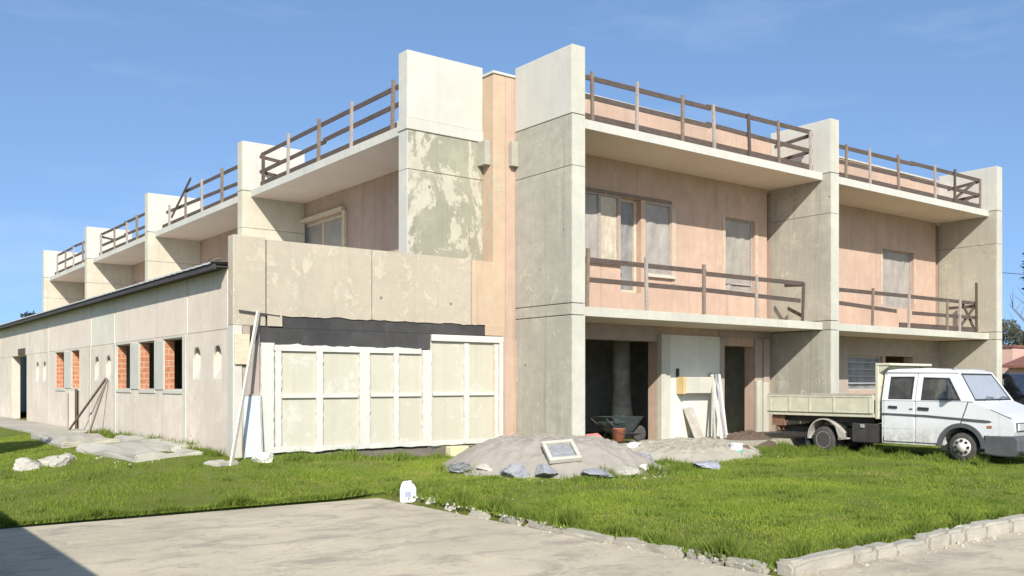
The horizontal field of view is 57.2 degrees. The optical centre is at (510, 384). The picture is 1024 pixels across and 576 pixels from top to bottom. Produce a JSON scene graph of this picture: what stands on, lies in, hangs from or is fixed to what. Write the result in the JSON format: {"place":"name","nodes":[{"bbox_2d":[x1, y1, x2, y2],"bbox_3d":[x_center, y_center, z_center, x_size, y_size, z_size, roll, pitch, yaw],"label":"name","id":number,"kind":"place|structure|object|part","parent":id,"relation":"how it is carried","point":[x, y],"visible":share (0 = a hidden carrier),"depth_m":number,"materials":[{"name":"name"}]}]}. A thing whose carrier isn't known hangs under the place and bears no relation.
{"place":"outdoors","nodes":[
{"label":"outdoors","id":0,"kind":"place"},
{"bbox_2d":[0,498,1023,575],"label":"yard paving","id":1,"kind":"structure","parent":0,"point":[393,537],"depth_m":9.87,"materials":[{"name":"concrete"}]},
{"bbox_2d":[400,480,415,502],"bbox_3d":[-1.517,1.589,13.880,0.241,0.322,0.149,0,0,-8],"label":"canister","id":2,"kind":"object","parent":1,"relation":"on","point":[407,489],"visible":0.98,"depth_m":13.81,"materials":[{"name":"white plastic"}]},
{"bbox_2d":[50,499,941,575],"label":"grit","id":3,"kind":"object","parent":1,"relation":"on","point":[430,512],"visible":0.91,"depth_m":9.68,"materials":[{"name":"grey gravel"}]},
{"bbox_2d":[0,411,1023,575],"bbox_3d":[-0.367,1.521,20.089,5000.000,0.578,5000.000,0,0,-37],"label":"ground","id":4,"kind":"structure","parent":0,"point":[184,499],"depth_m":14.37,"materials":[{"name":"green plant"}]},
{"bbox_2d":[12,457,41,470],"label":"rubble","id":5,"kind":"object","parent":4,"relation":"on","point":[25,463],"visible":0.7,"depth_m":16.24,"materials":[{"name":"stone"}]},
{"bbox_2d":[20,310,36,317],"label":"tree","id":6,"kind":"object","parent":4,"relation":"on","point":[25,314],"visible":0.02,"depth_m":79.54,"materials":[{"name":"green plant"}]},
{"bbox_2d":[0,416,87,432],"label":"footpath","id":7,"kind":"structure","parent":4,"relation":"on","point":[20,425],"depth_m":27.24,"materials":[{"name":"concrete"}]},
{"bbox_2d":[68,377,106,429],"bbox_3d":[-11.023,0.550,24.415,0.050,1.431,2.684,0,0,-44],"label":"stake","id":8,"kind":"object","parent":7,"relation":"on","point":[88,403],"visible":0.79,"depth_m":24.33,"materials":[{"name":"wood"}]},
{"bbox_2d":[37,455,58,465],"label":"rubble","id":9,"kind":"object","parent":4,"relation":"on","point":[46,461],"visible":0.5,"depth_m":16.65,"materials":[{"name":"stone"}]},
{"bbox_2d":[48,457,69,466],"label":"rubble","id":10,"kind":"object","parent":4,"relation":"on","point":[59,462],"visible":0.87,"depth_m":16.42,"materials":[{"name":"stone"}]},
{"bbox_2d":[58,453,76,460],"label":"rubble","id":11,"kind":"object","parent":4,"relation":"on","point":[71,456],"visible":0.48,"depth_m":17.19,"materials":[{"name":"stone"}]},
{"bbox_2d":[68,389,76,428],"bbox_3d":[-12.233,0.710,26.208,0.040,1.160,0.970,0,0,-37],"label":"pale board","id":12,"kind":"object","parent":4,"relation":"on","point":[72,405],"visible":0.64,"depth_m":26.16,"materials":[{"name":"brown wood"}]},
{"bbox_2d":[31,431,118,447],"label":"concrete slab","id":13,"kind":"structure","parent":4,"relation":"on","point":[65,439],"depth_m":20.96,"materials":[{"name":"grey concrete"}]},
{"bbox_2d":[89,379,107,431],"bbox_3d":[-10.274,0.610,23.332,0.522,1.491,0.050,0,0,-2],"label":"stake","id":14,"kind":"object","parent":4,"relation":"on","point":[94,416],"visible":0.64,"depth_m":23.31,"materials":[{"name":"wood"}]},
{"bbox_2d":[76,441,202,462],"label":"concrete slab","id":15,"kind":"structure","parent":4,"relation":"on","point":[133,451],"depth_m":17.21,"materials":[{"name":"concrete"}]},
{"bbox_2d":[117,436,200,448],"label":"concrete slab","id":16,"kind":"structure","parent":4,"relation":"on","point":[166,443],"depth_m":18.77,"materials":[{"name":"concrete"}]},
{"bbox_2d":[204,459,237,466],"bbox_3d":[-4.922,1.355,15.959,0.408,0.125,0.457,0,0,30],"label":"concrete slab","id":17,"kind":"object","parent":4,"relation":"on","point":[220,463],"depth_m":15.79,"materials":[{"name":"concrete"}]},
{"bbox_2d":[229,311,259,465],"bbox_3d":[-4.631,0.054,16.360,0.031,2.736,1.052,0,0,13],"label":"plank","id":18,"kind":"object","parent":4,"relation":"on","point":[239,417],"visible":0.86,"depth_m":16.32,"materials":[{"name":"beige wood"}]},
{"bbox_2d":[0,234,502,457],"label":"annex","id":19,"kind":"object","parent":4,"relation":"on","point":[373,352],"visible":0.93,"depth_m":18.71,"materials":[{"name":"beige paint"}]},
{"bbox_2d":[12,348,24,418],"bbox_3d":[-17.206,0.110,33.097,0.310,2.680,2.836,0,0,-37],"label":"doorway","id":20,"kind":"structure","parent":19,"relation":"in","point":[15,360],"depth_m":34.20,"materials":[{"name":"white paint"}]},
{"bbox_2d":[56,353,63,387],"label":"window","id":21,"kind":"structure","parent":19,"relation":"in","point":[59,356],"depth_m":28.25,"materials":[{"name":"orange brick"}]},
{"bbox_2d":[72,351,78,387],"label":"window","id":22,"kind":"structure","parent":19,"relation":"in","point":[75,354],"depth_m":26.58,"materials":[{"name":"orange brick"}]},
{"bbox_2d":[118,346,129,388],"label":"window","id":23,"kind":"structure","parent":19,"relation":"in","point":[121,349],"depth_m":22.77,"materials":[{"name":"orange brick"}]},
{"bbox_2d":[140,343,153,389],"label":"window","id":24,"kind":"structure","parent":19,"relation":"in","point":[144,347],"depth_m":21.27,"materials":[{"name":"orange brick"}]},
{"bbox_2d":[165,340,181,389],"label":"window","id":25,"kind":"structure","parent":19,"relation":"in","point":[169,344],"depth_m":19.84,"materials":[{"name":"orange brick"}]},
{"bbox_2d":[241,394,262,457],"bbox_3d":[-4.606,0.757,16.742,0.360,1.150,0.051,0,-5,-37],"label":"shutter panel","id":26,"kind":"object","parent":4,"relation":"on","point":[252,435],"visible":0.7,"depth_m":16.73,"materials":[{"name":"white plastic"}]},
{"bbox_2d":[251,452,273,462],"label":"stone","id":27,"kind":"object","parent":4,"relation":"on","point":[261,457],"visible":0.98,"depth_m":16.34,"materials":[{"name":"white stone"}]},
{"bbox_2d":[425,497,434,504],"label":"stone","id":28,"kind":"object","parent":4,"relation":"on","point":[428,502],"visible":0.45,"depth_m":13.47,"materials":[{"name":"beige stone"}]},
{"bbox_2d":[445,499,456,510],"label":"stone","id":29,"kind":"object","parent":4,"relation":"on","point":[450,507],"visible":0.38,"depth_m":13.00,"materials":[{"name":"beige stone"}]},
{"bbox_2d":[468,510,491,519],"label":"kerb stone","id":30,"kind":"object","parent":4,"relation":"on","point":[477,514],"visible":0.58,"depth_m":12.30,"materials":[{"name":"stone"}]},
{"bbox_2d":[476,463,492,470],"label":"rubble","id":31,"kind":"object","parent":4,"relation":"on","point":[485,466],"visible":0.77,"depth_m":16.21,"materials":[{"name":"stone"}]},
{"bbox_2d":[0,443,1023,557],"bbox_3d":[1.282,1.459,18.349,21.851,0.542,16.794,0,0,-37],"label":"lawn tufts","id":32,"kind":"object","parent":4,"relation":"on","point":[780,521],"visible":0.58,"depth_m":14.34,"materials":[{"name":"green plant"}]},
{"bbox_2d":[499,515,524,524],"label":"kerb stone","id":33,"kind":"object","parent":4,"relation":"on","point":[510,520],"visible":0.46,"depth_m":11.86,"materials":[{"name":"stone"}]},
{"bbox_2d":[500,462,529,478],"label":"rubble","id":34,"kind":"object","parent":4,"relation":"on","point":[519,469],"visible":0.94,"depth_m":15.71,"materials":[{"name":"grey stone"}]},
{"bbox_2d":[42,44,1001,446],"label":"concrete building","id":35,"kind":"structure","parent":4,"relation":"on","point":[530,182],"depth_m":24.06,"materials":[{"name":"paint"}]},
{"bbox_2d":[55,241,84,273],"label":"guard rail","id":36,"kind":"object","parent":35,"relation":"on","point":[82,243],"visible":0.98,"depth_m":44.67,"materials":[{"name":"brown wood"}]},
{"bbox_2d":[99,212,144,255],"bbox_3d":[-15.151,-5.962,37.557,0.747,1.027,7.901,0,0,-37],"label":"guard rail","id":37,"kind":"object","parent":35,"relation":"on","point":[126,234],"visible":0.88,"depth_m":37.62,"materials":[{"name":"brown wood"}]},
{"bbox_2d":[162,165,237,227],"bbox_3d":[-9.999,-6.120,30.201,0.130,1.341,8.051,0,0,-37],"label":"guard rail","id":38,"kind":"object","parent":35,"relation":"on","point":[221,174],"visible":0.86,"depth_m":30.01,"materials":[{"name":"brown wood"}]},
{"bbox_2d":[210,256,220,260],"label":"window","id":39,"kind":"structure","parent":35,"relation":"in","point":[218,258],"depth_m":33.75,"materials":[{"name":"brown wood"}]},
{"bbox_2d":[305,214,341,246],"bbox_3d":[-5.425,-3.475,26.983,0.080,2.450,3.300,0,0,-37],"label":"window","id":40,"kind":"structure","parent":35,"relation":"in","point":[328,231],"depth_m":26.74,"materials":[{"name":"glass"}]},
{"bbox_2d":[259,79,398,185],"bbox_3d":[-4.322,-6.025,23.220,0.747,1.152,8.165,0,0,-37],"label":"guard rail","id":41,"kind":"object","parent":35,"relation":"on","point":[392,107],"visible":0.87,"depth_m":22.85,"materials":[{"name":"brown wood"}]},
{"bbox_2d":[585,191,599,257],"bbox_3d":[1.750,-3.690,21.750,0.780,1.560,0.080,0,0,-37],"label":"window","id":42,"kind":"structure","parent":35,"relation":"in","point":[592,199],"depth_m":21.89,"materials":[{"name":"glass"}]},
{"bbox_2d":[600,193,618,259],"bbox_3d":[2.308,-3.690,22.172,0.620,1.560,0.080,0,0,-37],"label":"window","id":43,"kind":"structure","parent":35,"relation":"in","point":[609,204],"depth_m":22.20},
{"bbox_2d":[621,198,635,292],"bbox_3d":[2.768,-3.335,22.708,0.680,2.270,0.080,0,0,-37],"label":"window","id":44,"kind":"structure","parent":35,"relation":"in","point":[628,207],"depth_m":22.79,"materials":[{"name":"grey glass"}]},
{"bbox_2d":[645,201,670,275],"bbox_3d":[3.609,-3.575,23.155,0.920,1.750,0.080,0,0,-37],"label":"window","id":45,"kind":"structure","parent":35,"relation":"in","point":[657,216],"depth_m":23.20,"materials":[{"name":"glass"}]},
{"bbox_2d":[676,368,712,393],"bbox_3d":[4.643,-0.070,23.652,1.110,0.640,0.245,0,0,-37],"label":"wall box","id":46,"kind":"object","parent":35,"relation":"attached to","point":[685,385],"visible":1,"depth_m":23.44,"materials":[{"name":"concrete"}]},
{"bbox_2d":[585,248,804,320],"bbox_3d":[4.339,-2.190,22.130,7.970,1.283,0.834,0,0,-37],"label":"guard rail","id":47,"kind":"object","parent":35,"relation":"on","point":[646,285],"visible":0.93,"depth_m":21.59,"materials":[{"name":"brown wood"}]},
{"bbox_2d":[583,71,812,170],"bbox_3d":[4.264,-6.014,22.320,8.120,1.132,1.228,0,0,-37],"label":"guard rail","id":48,"kind":"object","parent":35,"relation":"on","point":[637,109],"visible":0.92,"depth_m":21.73,"materials":[{"name":"brown wood"}]},
{"bbox_2d":[711,376,715,438],"bbox_3d":[5.091,0.575,23.548,0.058,1.578,0.952,0,0,8],"label":"plank","id":49,"kind":"object","parent":35,"relation":"on","point":[714,424],"visible":0.86,"depth_m":23.49,"materials":[{"name":"beige wood"}]},
{"bbox_2d":[710,372,722,438],"bbox_3d":[5.175,0.530,23.586,0.088,1.678,1.119,0,0,-1],"label":"plank","id":50,"kind":"object","parent":35,"relation":"on","point":[718,415],"visible":0.79,"depth_m":23.47,"materials":[{"name":"white paint"}]},
{"bbox_2d":[714,373,726,437],"bbox_3d":[5.281,0.540,23.604,0.054,1.648,1.151,0,0,-1],"label":"plank","id":51,"kind":"object","parent":35,"relation":"on","point":[721,410],"visible":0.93,"depth_m":23.59,"materials":[{"name":"white wood"}]},
{"bbox_2d":[718,374,727,434],"bbox_3d":[5.360,0.550,23.707,0.075,1.634,1.043,0,0,2],"label":"plank","id":52,"kind":"object","parent":35,"relation":"on","point":[721,391],"visible":0.64,"depth_m":23.80,"materials":[{"name":"white paint"}]},
{"bbox_2d":[725,218,751,292],"bbox_3d":[6.040,-3.420,25.079,1.200,1.940,0.080,0,0,-37],"label":"window","id":53,"kind":"structure","parent":35,"relation":"in","point":[738,232],"depth_m":25.16,"materials":[{"name":"glass"}]},
{"bbox_2d":[848,356,880,390],"bbox_3d":[10.724,-0.325,28.593,1.850,1.050,0.120,0,0,-37],"label":"window","id":54,"kind":"structure","parent":35,"relation":"in","point":[861,369],"depth_m":28.59,"materials":[{"name":"plastic"}]},
{"bbox_2d":[883,249,910,308],"bbox_3d":[12.160,-3.300,29.703,1.780,1.800,0.080,0,0,-37],"label":"window","id":55,"kind":"structure","parent":35,"relation":"in","point":[896,265],"depth_m":29.77,"materials":[{"name":"glass"}]},
{"bbox_2d":[839,283,977,332],"bbox_3d":[11.300,-2.359,27.509,7.967,1.622,1.027,0,0,-37],"label":"guard rail","id":56,"kind":"object","parent":35,"relation":"on","point":[973,305],"visible":0.93,"depth_m":27.77,"materials":[{"name":"brown wood"}]},
{"bbox_2d":[839,144,981,208],"bbox_3d":[11.315,-5.995,27.586,8.120,1.092,1.129,0,0,-37],"label":"guard rail","id":57,"kind":"object","parent":35,"relation":"on","point":[898,175],"visible":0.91,"depth_m":27.21,"materials":[{"name":"brown wood"}]},
{"bbox_2d":[526,520,567,533],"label":"kerb stone","id":58,"kind":"object","parent":4,"relation":"on","point":[539,526],"visible":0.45,"depth_m":11.33,"materials":[{"name":"concrete"}]},
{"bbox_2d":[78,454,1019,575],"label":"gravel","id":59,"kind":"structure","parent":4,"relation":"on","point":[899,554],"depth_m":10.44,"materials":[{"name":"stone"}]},
{"bbox_2d":[440,433,665,478],"bbox_3d":[0.753,1.299,17.363,4.830,0.723,3.885,0,0,0],"label":"sand pile","id":60,"kind":"object","parent":4,"relation":"on","point":[497,455],"visible":0.6,"depth_m":16.47,"materials":[{"name":"beige sand"}]},
{"bbox_2d":[449,461,469,472],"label":"rubble","id":61,"kind":"object","parent":60,"relation":"on","point":[460,467],"visible":0.97,"depth_m":16.22,"materials":[{"name":"grey stone"}]},
{"bbox_2d":[535,464,558,476],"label":"rubble","id":62,"kind":"object","parent":60,"relation":"on","point":[544,470],"visible":1,"depth_m":15.66,"materials":[{"name":"grey stone"}]},
{"bbox_2d":[541,439,581,463],"bbox_3d":[0.874,1.157,16.199,0.580,0.100,0.580,-4,31,-13],"label":"mortar tray","id":63,"kind":"object","parent":60,"relation":"on","point":[557,451],"visible":1,"depth_m":16.18,"materials":[{"name":"plastic"}]},
{"bbox_2d":[585,433,601,436],"bbox_3d":[1.720,1.128,19.539,0.410,0.216,0.362,0,0,1],"label":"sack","id":64,"kind":"object","parent":60,"relation":"on","point":[596,434],"visible":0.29,"depth_m":19.49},
{"bbox_2d":[563,527,614,543],"bbox_3d":[0.888,1.750,10.639,0.180,0.152,0.814,0,0,-35],"label":"kerb stone","id":65,"kind":"object","parent":4,"relation":"on","point":[591,536],"visible":0.6,"depth_m":10.55,"materials":[{"name":"concrete"}]},
{"bbox_2d":[580,468,613,478],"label":"rubble","id":66,"kind":"object","parent":4,"relation":"on","point":[600,472],"visible":0.94,"depth_m":15.51,"materials":[{"name":"grey stone"}]},
{"bbox_2d":[590,416,645,442],"bbox_3d":[2.531,1.035,21.263,1.460,0.610,0.620,0,0,-37],"label":"wheelbarrow","id":67,"kind":"object","parent":4,"relation":"on","point":[638,432],"visible":0.85,"depth_m":21.16,"materials":[{"name":"green metal"}]},
{"bbox_2d":[598,415,625,427],"bbox_3d":[2.370,0.827,21.084,0.843,0.288,0.507,0,0,-37],"label":"tarpaulin","id":68,"kind":"object","parent":67,"relation":"in","point":[616,421],"visible":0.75,"depth_m":20.90,"materials":[{"name":"green fabric"}]},
{"bbox_2d":[619,466,638,475],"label":"rubble","id":69,"kind":"object","parent":4,"relation":"on","point":[623,470],"visible":0.89,"depth_m":16.01,"materials":[{"name":"stone"}]},
{"bbox_2d":[639,464,648,471],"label":"rubble","id":70,"kind":"object","parent":4,"relation":"on","point":[643,466],"visible":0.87,"depth_m":16.36,"materials":[{"name":"beige stone"}]},
{"bbox_2d":[638,453,653,461],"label":"rubble","id":71,"kind":"object","parent":4,"relation":"on","point":[649,456],"visible":0.32,"depth_m":17.54,"materials":[{"name":"grey stone"}]},
{"bbox_2d":[614,536,685,557],"bbox_3d":[1.466,1.745,9.941,0.178,0.170,0.969,0,0,-37],"label":"kerb stone","id":72,"kind":"object","parent":4,"relation":"on","point":[665,549],"visible":0.59,"depth_m":9.83,"materials":[{"name":"concrete"}]},
{"bbox_2d":[622,437,761,462],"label":"pile","id":73,"kind":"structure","parent":4,"relation":"on","point":[684,449],"depth_m":19.62,"materials":[{"name":"beige sand"}]},
{"bbox_2d":[612,428,625,441],"bbox_3d":[2.352,1.105,20.389,0.311,0.280,0.310,0,0,-37],"label":"bucket","id":74,"kind":"object","parent":73,"relation":"on","point":[619,434],"visible":0.98,"depth_m":20.28,"materials":[{"name":"orange plastic"}]},
{"bbox_2d":[627,442,641,447],"bbox_3d":[2.588,1.284,19.578,0.303,0.144,0.184,0,0,20],"label":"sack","id":75,"kind":"object","parent":73,"relation":"on","point":[632,444],"visible":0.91,"depth_m":19.52,"materials":[{"name":"white plastic"}]},
{"bbox_2d":[683,407,703,437],"bbox_3d":[4.586,0.970,23.511,0.429,0.794,0.364,0,0,-37],"label":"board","id":76,"kind":"object","parent":4,"relation":"on","point":[693,422],"visible":0.86,"depth_m":23.50,"materials":[{"name":"beige wood"}]},
{"bbox_2d":[686,548,726,565],"bbox_3d":[1.984,1.745,9.375,0.181,0.165,0.536,0,0,-40],"label":"kerb stone","id":77,"kind":"object","parent":4,"relation":"on","point":[690,555],"visible":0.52,"depth_m":9.34,"materials":[{"name":"concrete"}]},
{"bbox_2d":[692,461,720,469],"bbox_3d":[3.711,1.531,17.634,0.514,0.153,0.894,0,0,30],"label":"plastic sheet","id":78,"kind":"object","parent":4,"relation":"on","point":[708,464],"visible":0.91,"depth_m":17.44,"materials":[{"name":"white plastic"}]},
{"bbox_2d":[729,443,742,452],"bbox_3d":[4.819,1.410,20.059,0.290,0.300,0.290,0,0,-37],"label":"paint bucket","id":79,"kind":"object","parent":4,"relation":"on","point":[738,447],"visible":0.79,"depth_m":19.94,"materials":[{"name":"white plastic"}]},
{"bbox_2d":[725,557,770,574],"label":"kerb stone","id":80,"kind":"object","parent":4,"relation":"on","point":[759,567],"visible":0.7,"depth_m":8.85,"materials":[{"name":"concrete"}]},
{"bbox_2d":[725,429,776,448],"bbox_3d":[5.833,1.370,23.081,1.995,0.484,1.680,0,0,-37],"label":"soil heap","id":81,"kind":"object","parent":4,"relation":"on","point":[751,434],"visible":0.47,"depth_m":22.73,"materials":[{"name":"brown soil"}]},
{"bbox_2d":[777,548,852,575],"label":"kerb stone","id":82,"kind":"object","parent":4,"relation":"on","point":[812,562],"visible":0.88,"depth_m":8.79,"materials":[{"name":"concrete"}]},
{"bbox_2d":[843,546,873,563],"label":"kerb stone","id":83,"kind":"object","parent":4,"relation":"on","point":[861,554],"visible":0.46,"depth_m":9.25,"materials":[{"name":"concrete"}]},
{"bbox_2d":[863,541,895,559],"bbox_3d":[3.742,1.731,9.559,0.389,0.214,0.211,0,0,-37],"label":"kerb stone","id":84,"kind":"object","parent":4,"relation":"on","point":[881,549],"visible":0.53,"depth_m":9.48,"materials":[{"name":"concrete"}]},
{"bbox_2d":[767,356,1023,460],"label":"tipper truck","id":85,"kind":"object","parent":4,"relation":"on","point":[972,412],"visible":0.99,"depth_m":20.30,"materials":[{"name":"white paint"}]},
{"bbox_3d":[8.526,0.511,20.546,0.212,1.478,0.752,0,0,-37],"label":"door","id":86,"kind":"part","parent":85,"relation":"part of","materials":[{"name":"white paint"}]},
{"bbox_3d":[9.809,0.511,21.515,0.212,1.478,0.752,0,0,-37],"label":"door","id":87,"kind":"part","parent":85,"relation":"part of","materials":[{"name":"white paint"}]},
{"bbox_3d":[9.138,0.511,19.736,0.212,1.478,1.247,0,0,-37],"label":"door","id":88,"kind":"part","parent":85,"relation":"part of","materials":[{"name":"white paint"}]},
{"bbox_2d":[891,539,925,555],"bbox_3d":[4.126,1.746,9.863,0.570,0.191,0.235,0,0,-37],"label":"kerb stone","id":89,"kind":"object","parent":4,"relation":"on","point":[905,546],"visible":0.45,"depth_m":9.79,"materials":[{"name":"concrete"}]},
{"bbox_2d":[913,530,948,549],"bbox_3d":[4.554,1.718,10.168,0.427,0.244,0.222,0,0,-36],"label":"kerb stone","id":90,"kind":"object","parent":4,"relation":"on","point":[934,539],"visible":0.62,"depth_m":10.08,"materials":[{"name":"concrete"}]},
{"bbox_2d":[938,528,963,544],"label":"kerb stone","id":91,"kind":"object","parent":4,"relation":"on","point":[954,536],"visible":0.39,"depth_m":10.31,"materials":[{"name":"concrete"}]},
{"bbox_2d":[952,523,983,541],"bbox_3d":[5.174,1.715,10.643,0.460,0.244,0.216,0,0,-37],"label":"kerb stone","id":92,"kind":"object","parent":4,"relation":"on","point":[971,531],"visible":0.52,"depth_m":10.56,"materials":[{"name":"concrete"}]},
{"bbox_2d":[971,519,1009,537],"bbox_3d":[5.592,1.716,10.969,0.594,0.246,0.239,0,0,-36],"label":"kerb stone","id":93,"kind":"object","parent":4,"relation":"on","point":[995,527],"visible":0.46,"depth_m":10.87,"materials":[{"name":"concrete"}]},
{"bbox_2d":[998,514,1023,532],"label":"kerb stone","id":94,"kind":"object","parent":4,"relation":"on","point":[1016,522],"visible":0.53,"depth_m":11.18,"materials":[{"name":"concrete"}]},
{"bbox_2d":[1002,285,1023,344],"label":"tree","id":95,"kind":"object","parent":4,"relation":"on","point":[1014,334],"visible":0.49,"depth_m":80.54,"materials":[{"name":"green plant"}]},
{"bbox_2d":[1002,374,1023,404],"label":"dark van","id":96,"kind":"object","parent":4,"relation":"on","point":[1013,385],"visible":0.03,"depth_m":38.65,"materials":[{"name":"paint"}]},
{"bbox_2d":[1002,345,1023,373],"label":"house","id":97,"kind":"structure","parent":4,"relation":"on","point":[1011,352],"depth_m":60.35,"materials":[{"name":"pink paint"}]},
{"bbox_2d":[1002,356,1023,373],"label":"roof","id":98,"kind":"structure","parent":97,"relation":"attached to","point":[1015,366],"depth_m":57.53,"materials":[{"name":"brown tile"}]},
{"bbox_2d":[1018,253,1023,289],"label":"tree","id":99,"kind":"object","parent":4,"relation":"on","point":[1023,270],"visible":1,"depth_m":36.76,"materials":[{"name":"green plant"}]},
{"bbox_2d":[0,0,1023,344],"label":"sky","id":100,"kind":"structure","parent":0,"point":[105,105],"materials":[{"name":"blue"}]}
]}

